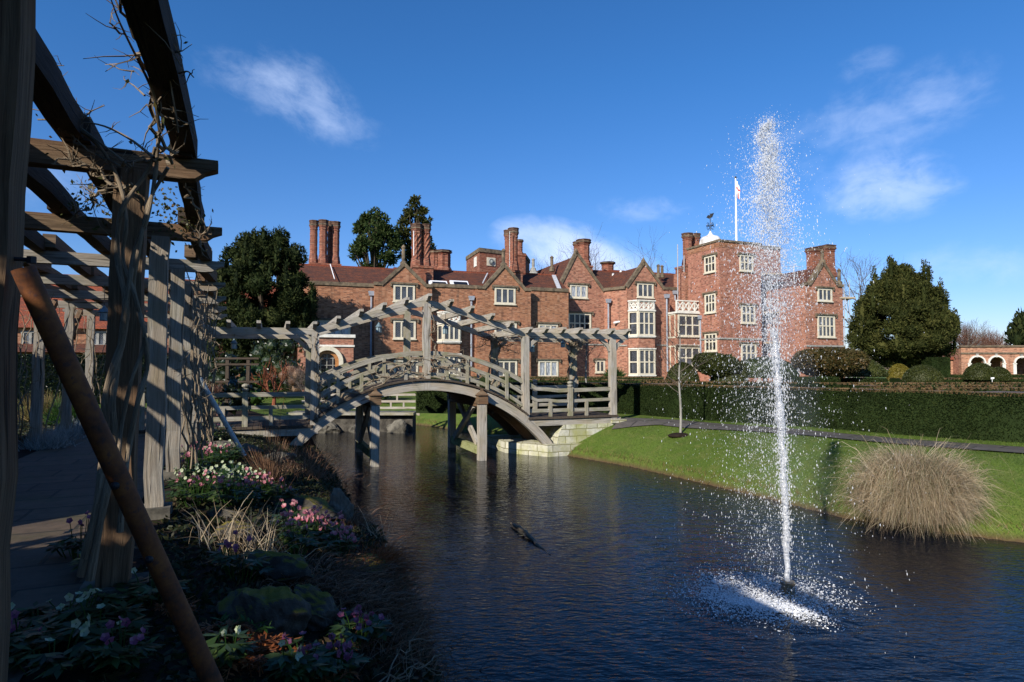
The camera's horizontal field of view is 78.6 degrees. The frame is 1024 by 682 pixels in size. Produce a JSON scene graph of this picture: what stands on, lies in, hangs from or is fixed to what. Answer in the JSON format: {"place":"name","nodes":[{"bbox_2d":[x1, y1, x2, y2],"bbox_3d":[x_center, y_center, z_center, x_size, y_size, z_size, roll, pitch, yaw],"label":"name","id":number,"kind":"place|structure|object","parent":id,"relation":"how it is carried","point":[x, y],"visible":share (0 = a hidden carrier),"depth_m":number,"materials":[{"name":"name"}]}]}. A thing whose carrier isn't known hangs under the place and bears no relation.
{"place":"outdoors","nodes":[
{"label":"outdoors","id":0,"kind":"place"},
{"bbox_2d":[466,248,529,273],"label":"stair tower","id":1,"kind":"structure","parent":0,"point":[483,260],"depth_m":62.82,"materials":[{"name":"brick"}]},
{"bbox_2d":[17,370,1023,681],"bbox_3d":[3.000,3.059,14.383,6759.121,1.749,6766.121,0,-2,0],"label":"ground","id":2,"kind":"structure","parent":0,"point":[611,446],"depth_m":11.95,"materials":[{"name":"plant"}]},
{"bbox_2d":[17,293,70,447],"bbox_3d":[-9.639,0.592,12.695,0.981,3.111,1.421,-1,-3,25],"label":"climbing rose","id":3,"kind":"object","parent":2,"relation":"on","point":[18,388],"visible":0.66,"depth_m":12.44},
{"bbox_2d":[18,428,82,450],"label":"lavender","id":4,"kind":"object","parent":2,"relation":"on","point":[48,442],"visible":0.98,"depth_m":12.38,"materials":[{"name":"plant"}]},
{"bbox_2d":[8,618,111,679],"bbox_3d":[-2.419,1.634,3.337,0.587,0.283,0.503,0,-2,0],"label":"hellebore","id":5,"kind":"object","parent":2,"relation":"on","point":[43,660],"visible":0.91,"depth_m":3.30,"materials":[{"name":"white plant"}]},
{"bbox_2d":[24,584,127,629],"bbox_3d":[-2.759,1.670,3.939,0.550,0.263,0.527,0,-2,0],"label":"hellebore","id":6,"kind":"object","parent":2,"relation":"on","point":[107,598],"visible":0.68,"depth_m":3.93,"materials":[{"name":"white plant"}]},
{"bbox_2d":[7,415,165,681],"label":"flagstone walk","id":7,"kind":"structure","parent":2,"relation":"on","point":[55,489],"depth_m":6.71,"materials":[{"name":"stone"}]},
{"bbox_2d":[9,609,63,654],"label":"hellebore","id":8,"kind":"object","parent":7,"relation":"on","point":[46,628],"visible":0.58,"depth_m":3.54,"materials":[{"name":"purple plant"}]},
{"bbox_2d":[10,591,96,637],"bbox_3d":[-2.851,1.667,3.785,0.570,0.257,0.605,0,-2,0],"label":"hellebore","id":9,"kind":"object","parent":7,"relation":"on","point":[28,612],"visible":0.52,"depth_m":3.88,"materials":[{"name":"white plant"}]},
{"bbox_2d":[44,511,90,558],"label":"hellebore","id":10,"kind":"object","parent":7,"relation":"on","point":[74,541],"visible":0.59,"depth_m":5.22,"materials":[{"name":"purple plant"}]},
{"bbox_2d":[17,353,168,405],"bbox_3d":[-18.984,1.725,28.369,6.310,2.380,1.412,2,-3,-41],"label":"clipped hedge","id":11,"kind":"object","parent":2,"relation":"on","point":[51,382],"visible":0.22,"depth_m":26.93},
{"bbox_2d":[44,597,151,647],"bbox_3d":[-2.453,1.652,3.713,0.531,0.251,0.577,2,-3,-39],"label":"hellebore","id":12,"kind":"object","parent":2,"relation":"on","point":[132,612],"visible":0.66,"depth_m":3.73,"materials":[{"name":"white plant"}]},
{"bbox_2d":[0,0,226,681],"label":"oak pergola","id":13,"kind":"object","parent":2,"relation":"on","point":[30,73],"visible":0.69,"depth_m":4.50,"materials":[{"name":"grey wood"}]},
{"bbox_2d":[10,265,223,681],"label":"rusty prop","id":14,"kind":"object","parent":13,"relation":"attached to","point":[57,344],"visible":1,"depth_m":2.31,"materials":[{"name":"metal"}]},
{"bbox_2d":[33,0,213,581],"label":"climbing rose","id":15,"kind":"object","parent":13,"relation":"attached to","point":[88,562],"visible":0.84,"depth_m":4.30,"materials":[{"name":"brown plant"}]},
{"bbox_2d":[168,264,219,477],"bbox_3d":[-4.839,0.379,9.284,1.099,3.339,0.851,0,-2,0],"label":"climbing rose","id":16,"kind":"object","parent":13,"relation":"attached to","point":[196,409],"visible":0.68,"depth_m":9.26,"materials":[{"name":"plant"}]},
{"bbox_2d":[167,285,223,457],"bbox_3d":[-5.750,0.485,11.470,0.946,3.217,1.375,0,-2,-8],"label":"climbing rose","id":17,"kind":"object","parent":13,"relation":"attached to","point":[205,424],"visible":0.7,"depth_m":11.51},
{"bbox_2d":[193,298,225,440],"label":"climbing rose","id":18,"kind":"object","parent":13,"relation":"attached to","point":[209,365],"visible":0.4,"depth_m":13.91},
{"bbox_2d":[74,616,164,672],"bbox_3d":[-2.163,1.663,3.429,0.444,0.283,0.500,0,-2,0],"label":"hellebore","id":19,"kind":"object","parent":2,"relation":"on","point":[113,654],"visible":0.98,"depth_m":3.38,"materials":[{"name":"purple plant"}]},
{"bbox_2d":[18,274,275,376],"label":"service wing","id":20,"kind":"structure","parent":2,"relation":"on","point":[100,332],"depth_m":41.77,"materials":[{"name":"brick"}]},
{"bbox_2d":[111,567,188,607],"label":"hellebore","id":21,"kind":"object","parent":2,"relation":"on","point":[147,592],"visible":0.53,"depth_m":4.30,"materials":[{"name":"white plant"}]},
{"bbox_2d":[164,469,224,506],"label":"hellebore","id":22,"kind":"object","parent":2,"relation":"on","point":[172,494],"visible":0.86,"depth_m":7.48,"materials":[{"name":"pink plant"}]},
{"bbox_2d":[180,441,234,465],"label":"hellebore","id":23,"kind":"object","parent":2,"relation":"on","point":[210,457],"visible":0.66,"depth_m":10.41,"materials":[{"name":"pink plant"}]},
{"bbox_2d":[192,464,249,495],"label":"hellebore","id":24,"kind":"object","parent":2,"relation":"on","point":[228,476],"visible":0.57,"depth_m":7.93,"materials":[{"name":"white plant"}]},
{"bbox_2d":[175,485,267,548],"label":"dry stems","id":25,"kind":"object","parent":2,"relation":"on","point":[204,531],"visible":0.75,"depth_m":5.89,"materials":[{"name":"beige plant"}]},
{"bbox_2d":[200,377,246,454],"bbox_3d":[-5.355,1.421,11.573,0.894,1.509,0.095,2,-3,-42],"label":"galvanised prop","id":26,"kind":"object","parent":2,"relation":"on","point":[224,421],"visible":0.88,"depth_m":11.54,"materials":[{"name":"metal"}]},
{"bbox_2d":[207,351,245,392],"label":"evergreen shrub","id":27,"kind":"object","parent":2,"relation":"on","point":[234,371],"visible":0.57,"depth_m":25.92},
{"bbox_2d":[199,617,257,643],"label":"fern","id":28,"kind":"object","parent":2,"relation":"on","point":[209,627],"visible":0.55,"depth_m":3.98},
{"bbox_2d":[203,624,257,667],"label":"hellebore","id":29,"kind":"object","parent":2,"relation":"on","point":[221,651],"visible":0.94,"depth_m":3.67,"materials":[{"name":"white plant"}]},
{"bbox_2d":[177,493,294,558],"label":"dry stems","id":30,"kind":"object","parent":2,"relation":"on","point":[248,544],"visible":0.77,"depth_m":5.83,"materials":[{"name":"beige plant"}]},
{"bbox_2d":[207,473,267,506],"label":"hellebore","id":31,"kind":"object","parent":2,"relation":"on","point":[240,495],"visible":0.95,"depth_m":7.23,"materials":[{"name":"plant"}]},
{"bbox_2d":[215,357,259,410],"bbox_3d":[-10.056,1.590,22.938,1.599,1.972,0.150,0,-2,0],"label":"trellis frame","id":32,"kind":"object","parent":2,"relation":"on","point":[248,364],"visible":0.64,"depth_m":22.91,"materials":[{"name":"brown wood"}]},
{"bbox_2d":[218,376,257,416],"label":"evergreen shrub","id":33,"kind":"object","parent":2,"relation":"on","point":[233,385],"visible":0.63,"depth_m":18.79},
{"bbox_2d":[212,521,263,541],"bbox_3d":[-2.723,1.917,6.171,0.480,0.315,0.297,0,-2,0],"label":"rock","id":34,"kind":"object","parent":2,"relation":"on","point":[248,529],"visible":0.45,"depth_m":6.08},
{"bbox_2d":[207,361,271,405],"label":"evergreen shrub","id":35,"kind":"object","parent":2,"relation":"on","point":[256,370],"visible":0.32,"depth_m":26.76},
{"bbox_2d":[206,530,274,583],"bbox_3d":[-2.242,1.779,5.131,0.579,0.414,0.523,0,-2,0],"label":"hellebore","id":36,"kind":"object","parent":2,"relation":"on","point":[225,560],"visible":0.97,"depth_m":5.05,"materials":[{"name":"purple plant"}]},
{"bbox_2d":[215,647,265,680],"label":"fern","id":37,"kind":"object","parent":2,"relation":"on","point":[254,659],"visible":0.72,"depth_m":3.64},
{"bbox_2d":[78,432,441,681],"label":"ground cover","id":38,"kind":"object","parent":2,"relation":"on","point":[182,572],"visible":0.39,"depth_m":5.42,"materials":[{"name":"green plant"}]},
{"bbox_2d":[228,626,291,670],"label":"fern","id":39,"kind":"object","parent":2,"relation":"on","point":[262,644],"visible":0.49,"depth_m":3.90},
{"bbox_2d":[207,225,319,370],"bbox_3d":[-16.099,-2.112,40.165,7.667,10.856,6.032,0,-2,0],"label":"yew tree","id":40,"kind":"object","parent":2,"relation":"on","point":[257,259],"visible":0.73,"depth_m":38.91,"materials":[{"name":"green plant"}]},
{"bbox_2d":[215,586,311,637],"bbox_3d":[-1.747,1.931,4.330,0.638,0.454,0.472,-2,-3,32],"label":"rock","id":41,"kind":"object","parent":2,"relation":"on","point":[286,610],"visible":0.6,"depth_m":4.22,"materials":[{"name":"stone"}]},
{"bbox_2d":[238,409,300,489],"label":"twiggy shrub","id":42,"kind":"object","parent":2,"relation":"on","point":[275,473],"visible":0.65,"depth_m":9.33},
{"bbox_2d":[251,358,290,404],"bbox_3d":[-10.002,1.682,25.616,1.748,2.050,2.635,1,-3,-24],"label":"red bark tree","id":43,"kind":"object","parent":2,"relation":"on","point":[265,385],"visible":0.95,"depth_m":25.32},
{"bbox_2d":[249,339,303,391],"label":"evergreen shrub","id":44,"kind":"object","parent":2,"relation":"on","point":[273,350],"visible":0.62,"depth_m":32.61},
{"bbox_2d":[238,549,315,581],"bbox_3d":[-2.009,1.998,5.416,0.664,0.403,0.391,0,-2,0],"label":"rock","id":45,"kind":"object","parent":2,"relation":"on","point":[292,566],"visible":0.59,"depth_m":5.28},
{"bbox_2d":[261,640,323,681],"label":"hellebore","id":46,"kind":"object","parent":2,"relation":"on","point":[287,670],"visible":0.97,"depth_m":3.68,"materials":[{"name":"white plant"}]},
{"bbox_2d":[269,511,320,556],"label":"hellebore","id":47,"kind":"object","parent":2,"relation":"on","point":[295,536],"visible":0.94,"depth_m":6.01,"materials":[{"name":"pink plant"}]},
{"bbox_2d":[267,631,336,681],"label":"hellebore","id":48,"kind":"object","parent":2,"relation":"on","point":[320,667],"visible":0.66,"depth_m":3.83,"materials":[{"name":"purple plant"}]},
{"bbox_2d":[271,498,339,547],"bbox_3d":[-2.171,1.957,6.716,0.716,0.551,0.731,-2,-3,37],"label":"hellebore","id":49,"kind":"object","parent":2,"relation":"on","point":[306,519],"visible":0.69,"depth_m":6.66,"materials":[{"name":"pink plant"}]},
{"bbox_2d":[274,495,339,520],"bbox_3d":[-2.620,2.171,7.887,0.966,0.502,0.592,0,-2,0],"label":"rock","id":50,"kind":"object","parent":2,"relation":"on","point":[306,502],"visible":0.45,"depth_m":7.69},
{"bbox_2d":[259,439,361,500],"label":"twiggy shrub","id":51,"kind":"object","parent":2,"relation":"on","point":[308,470],"visible":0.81,"depth_m":11.27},
{"bbox_2d":[293,584,338,631],"bbox_3d":[-1.461,2.031,4.604,0.368,0.445,0.325,1,-3,-13],"label":"rock","id":52,"kind":"object","parent":2,"relation":"on","point":[324,610],"visible":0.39,"depth_m":4.57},
{"bbox_2d":[245,558,414,633],"bbox_3d":[-1.589,2.247,5.382,1.622,0.772,1.779,0,-2,0],"label":"drooping sedge","id":53,"kind":"object","parent":2,"relation":"on","point":[330,580],"visible":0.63,"depth_m":5.29,"materials":[{"name":"plant"}]},
{"bbox_2d":[310,505,352,544],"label":"hellebore","id":54,"kind":"object","parent":2,"relation":"on","point":[341,516],"visible":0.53,"depth_m":6.86,"materials":[{"name":"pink plant"}]},
{"bbox_2d":[308,632,370,681],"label":"hellebore","id":55,"kind":"object","parent":2,"relation":"on","point":[352,659],"visible":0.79,"depth_m":3.97,"materials":[{"name":"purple plant"}]},
{"bbox_2d":[318,522,360,560],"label":"hellebore","id":56,"kind":"object","parent":2,"relation":"on","point":[353,539],"visible":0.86,"depth_m":6.46,"materials":[{"name":"pink plant"}]},
{"bbox_2d":[329,488,354,522],"bbox_3d":[-2.223,2.296,8.126,0.356,0.810,0.362,-1,-2,13],"label":"rock","id":57,"kind":"object","parent":2,"relation":"on","point":[339,500],"visible":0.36,"depth_m":8.03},
{"bbox_2d":[323,604,394,650],"bbox_3d":[-1.089,2.041,4.492,0.476,0.274,0.496,2,-3,-45],"label":"hellebore","id":58,"kind":"object","parent":2,"relation":"on","point":[378,628],"visible":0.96,"depth_m":4.45,"materials":[{"name":"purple plant"}]},
{"bbox_2d":[331,414,415,431],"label":"retaining wall","id":59,"kind":"structure","parent":2,"relation":"on","point":[344,423],"depth_m":25.34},
{"bbox_2d":[286,393,419,414],"bbox_3d":[-6.405,2.592,25.713,5.303,0.886,1.200,0,-2,0],"label":"rail fence","id":60,"kind":"object","parent":59,"relation":"on","point":[381,412],"visible":0.45,"depth_m":25.45,"materials":[{"name":"white wood"}]},
{"bbox_2d":[346,206,404,267],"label":"pine tree","id":61,"kind":"object","parent":2,"relation":"on","point":[377,229],"visible":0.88,"depth_m":89.52,"materials":[{"name":"green plant"}]},
{"bbox_2d":[294,541,456,642],"bbox_3d":[-1.322,2.424,6.058,1.619,0.980,1.712,1,-3,-15],"label":"drooping sedge","id":62,"kind":"object","parent":2,"relation":"on","point":[359,562],"visible":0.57,"depth_m":6.00,"materials":[{"name":"plant"}]},
{"bbox_2d":[138,293,630,466],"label":"timber bridge","id":63,"kind":"structure","parent":2,"relation":"on","point":[509,417],"depth_m":17.94,"materials":[{"name":"grey wood"}]},
{"bbox_2d":[307,306,481,421],"bbox_3d":[-3.084,0.570,16.974,4.795,3.111,0.734,1,-3,-24],"label":"wisteria","id":64,"kind":"object","parent":63,"relation":"attached to","point":[374,380],"visible":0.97,"depth_m":16.88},
{"bbox_2d":[330,534,444,633],"bbox_3d":[-1.235,2.470,6.447,1.216,0.921,1.184,0,-2,0],"label":"drooping sedge","id":65,"kind":"object","parent":2,"relation":"on","point":[391,553],"visible":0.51,"depth_m":6.40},
{"bbox_2d":[309,603,480,681],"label":"drooping sedge","id":66,"kind":"object","parent":2,"relation":"on","point":[405,643],"visible":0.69,"depth_m":4.43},
{"bbox_2d":[292,563,513,681],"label":"drooping sedge","id":67,"kind":"object","parent":2,"relation":"on","point":[397,608],"visible":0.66,"depth_m":5.11,"materials":[{"name":"plant"}]},
{"bbox_2d":[372,619,450,681],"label":"bare twig","id":68,"kind":"object","parent":2,"relation":"on","point":[388,675],"visible":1,"depth_m":3.60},
{"bbox_2d":[396,194,436,266],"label":"pine tree","id":69,"kind":"object","parent":2,"relation":"on","point":[417,213],"visible":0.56,"depth_m":95.93,"materials":[{"name":"green plant"}]},
{"bbox_2d":[415,381,617,413],"bbox_3d":[0.114,2.067,23.017,7.540,1.226,1.030,-1,-2,13],"label":"clipped hedge","id":70,"kind":"object","parent":2,"relation":"on","point":[430,401],"visible":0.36,"depth_m":22.62,"materials":[{"name":"green plant"}]},
{"bbox_2d":[431,375,663,381],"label":"clipped hedge","id":71,"kind":"object","parent":2,"relation":"on","point":[482,379],"visible":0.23,"depth_m":38.02,"materials":[{"name":"green plant"}]},
{"bbox_2d":[487,417,626,456],"bbox_3d":[1.335,3.152,20.050,3.550,1.405,3.160,1,-3,-21],"label":"stone abutment","id":72,"kind":"object","parent":2,"relation":"on","point":[565,439],"visible":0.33,"depth_m":18.81,"materials":[{"name":"stone"}]},
{"bbox_2d":[275,213,844,390],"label":"brick manor","id":73,"kind":"structure","parent":2,"relation":"on","point":[578,291],"depth_m":53.47,"materials":[{"name":"brick"}]},
{"bbox_2d":[390,282,417,301],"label":"window","id":74,"kind":"structure","parent":73,"relation":"in","point":[400,292],"depth_m":47.13,"materials":[{"name":"beige stone"}]},
{"bbox_2d":[390,318,418,339],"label":"window","id":75,"kind":"structure","parent":73,"relation":"in","point":[397,322],"depth_m":46.94,"materials":[{"name":"beige stone"}]},
{"bbox_2d":[492,285,518,305],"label":"window","id":76,"kind":"structure","parent":73,"relation":"in","point":[503,295],"depth_m":49.95,"materials":[{"name":"beige stone"}]},
{"bbox_2d":[536,358,560,375],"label":"window","id":77,"kind":"structure","parent":73,"relation":"in","point":[546,367],"depth_m":51.75,"materials":[{"name":"beige stone"}]},
{"bbox_2d":[568,311,593,328],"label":"window","id":78,"kind":"structure","parent":73,"relation":"in","point":[577,318],"depth_m":55.62,"materials":[{"name":"glass"}]},
{"bbox_2d":[638,311,654,335],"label":"bay window","id":79,"kind":"structure","parent":73,"relation":"in","point":[646,319],"depth_m":54.37,"materials":[{"name":"beige stone"}]},
{"bbox_2d":[639,349,655,374],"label":"bay window","id":80,"kind":"structure","parent":73,"relation":"in","point":[646,367],"depth_m":54.22,"materials":[{"name":"wood"}]},
{"bbox_2d":[677,314,699,337],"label":"window","id":81,"kind":"structure","parent":73,"relation":"in","point":[695,329],"depth_m":55.31,"materials":[{"name":"wood"}]},
{"bbox_2d":[815,313,837,337],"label":"window","id":82,"kind":"structure","parent":73,"relation":"in","point":[826,329],"depth_m":53.36,"materials":[{"name":"beige stone"}]},
{"bbox_2d":[529,377,677,382],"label":"clipped hedge","id":83,"kind":"object","parent":2,"relation":"on","point":[543,379],"visible":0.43,"depth_m":29.15,"materials":[{"name":"green plant"}]},
{"bbox_2d":[668,433,687,437],"bbox_3d":[4.583,2.558,16.968,0.710,0.143,0.594,0,-2,0],"label":"soil patch","id":84,"kind":"object","parent":2,"relation":"on","point":[675,435],"visible":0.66,"depth_m":16.79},
{"bbox_2d":[643,314,719,432],"bbox_3d":[4.594,0.900,17.075,1.866,3.261,1.605,0,-2,0],"label":"young tree","id":85,"kind":"object","parent":84,"relation":"on","point":[679,380],"visible":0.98,"depth_m":17.06,"materials":[{"name":"brown plant"}]},
{"bbox_2d":[666,361,699,380],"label":"clipped topiary","id":86,"kind":"object","parent":2,"relation":"on","point":[694,376],"visible":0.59,"depth_m":29.51,"materials":[{"name":"green plant"}]},
{"bbox_2d":[639,380,796,386],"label":"clipped hedge","id":87,"kind":"object","parent":2,"relation":"on","point":[791,383],"visible":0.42,"depth_m":23.86,"materials":[{"name":"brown plant"}]},
{"bbox_2d":[691,352,749,380],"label":"bush","id":88,"kind":"object","parent":2,"relation":"on","point":[730,373],"visible":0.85,"depth_m":29.25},
{"bbox_2d":[743,356,799,377],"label":"clipped topiary","id":89,"kind":"object","parent":2,"relation":"on","point":[760,372],"visible":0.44,"depth_m":38.56,"materials":[{"name":"green plant"}]},
{"bbox_2d":[570,419,1023,539],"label":"lawn grass","id":90,"kind":"structure","parent":2,"relation":"on","point":[875,446],"depth_m":13.83,"materials":[{"name":"plant"}]},
{"bbox_2d":[781,376,840,386],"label":"clipped topiary","id":91,"kind":"object","parent":2,"relation":"on","point":[807,381],"visible":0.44,"depth_m":24.21,"materials":[{"name":"green plant"}]},
{"bbox_2d":[617,383,1023,442],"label":"clipped hedge","id":92,"kind":"object","parent":2,"relation":"on","point":[996,416],"visible":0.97,"depth_m":15.77,"materials":[{"name":"green plant"}]},
{"bbox_2d":[790,346,870,377],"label":"clipped topiary","id":93,"kind":"object","parent":2,"relation":"on","point":[851,362],"visible":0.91,"depth_m":25.25,"materials":[{"name":"green plant"}]},
{"bbox_2d":[835,251,909,377],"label":"bare tree","id":94,"kind":"object","parent":2,"relation":"on","point":[859,286],"visible":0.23,"depth_m":79.34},
{"bbox_2d":[844,254,963,368],"bbox_3d":[24.924,-1.108,40.108,6.454,8.911,6.041,-2,-3,41],"label":"yew tree","id":95,"kind":"object","parent":2,"relation":"on","point":[907,307],"visible":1,"depth_m":38.63,"materials":[{"name":"green plant"}]},
{"bbox_2d":[807,427,1022,549],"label":"tussock grass","id":96,"kind":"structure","parent":2,"relation":"on","point":[931,490],"depth_m":9.80,"materials":[{"name":"plant"}]},
{"bbox_2d":[812,381,1023,387],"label":"clipped hedge","id":97,"kind":"object","parent":2,"relation":"on","point":[834,384],"visible":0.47,"depth_m":22.29,"materials":[{"name":"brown plant"}]},
{"bbox_2d":[901,364,944,381],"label":"clipped topiary","id":98,"kind":"object","parent":2,"relation":"on","point":[922,373],"visible":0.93,"depth_m":30.46,"materials":[{"name":"green plant"}]},
{"bbox_2d":[834,386,1023,430],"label":"clipped hedge","id":99,"kind":"object","parent":2,"relation":"on","point":[1019,389],"visible":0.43,"depth_m":16.24,"materials":[{"name":"green plant"}]},
{"bbox_2d":[920,357,950,377],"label":"clipped topiary","id":100,"kind":"object","parent":2,"relation":"on","point":[942,365],"visible":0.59,"depth_m":37.48,"materials":[{"name":"green plant"}]},
{"bbox_2d":[854,383,1023,387],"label":"clipped hedge","id":101,"kind":"object","parent":2,"relation":"on","point":[938,385],"visible":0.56,"depth_m":18.80,"materials":[{"name":"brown plant"}]},
{"bbox_2d":[889,377,1023,381],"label":"clipped hedge","id":102,"kind":"object","parent":2,"relation":"on","point":[951,379],"visible":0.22,"depth_m":32.35,"materials":[{"name":"green plant"}]},
{"bbox_2d":[962,363,997,379],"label":"clipped topiary","id":103,"kind":"object","parent":102,"relation":"on","point":[979,371],"visible":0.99,"depth_m":31.55,"materials":[{"name":"green plant"}]},
{"bbox_2d":[943,345,1023,373],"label":"brick arcade","id":104,"kind":"object","parent":2,"relation":"on","point":[1010,358],"visible":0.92,"depth_m":63.66,"materials":[{"name":"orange brick"}]},
{"bbox_2d":[1002,308,1023,344],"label":"cypress tree","id":105,"kind":"object","parent":2,"relation":"on","point":[1014,333],"visible":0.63,"depth_m":69.78,"materials":[{"name":"green plant"}]},
{"bbox_2d":[24,0,1023,349],"label":"sky","id":106,"kind":"structure","parent":0,"point":[562,121],"materials":[{"name":"blue"}]},
{"bbox_2d":[311,425,1023,681],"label":"moat water","id":107,"kind":"structure","parent":0,"point":[575,606],"depth_m":7.83,"materials":[{"name":"blue liquid"}]},
{"bbox_2d":[634,111,914,657],"bbox_3d":[2.792,0.225,7.376,3.400,5.778,3.708,2,-3,-42],"label":"fountain","id":108,"kind":"object","parent":107,"relation":"on","point":[787,590],"visible":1,"depth_m":7.18,"materials":[{"name":"liquid"}]},
{"bbox_2d":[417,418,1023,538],"bbox_3d":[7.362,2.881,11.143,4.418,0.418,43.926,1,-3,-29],"label":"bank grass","id":109,"kind":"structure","parent":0,"point":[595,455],"depth_m":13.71,"materials":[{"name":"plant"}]},
{"bbox_2d":[612,417,1023,452],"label":"lawn path","id":110,"kind":"structure","parent":0,"point":[630,422],"depth_m":15.15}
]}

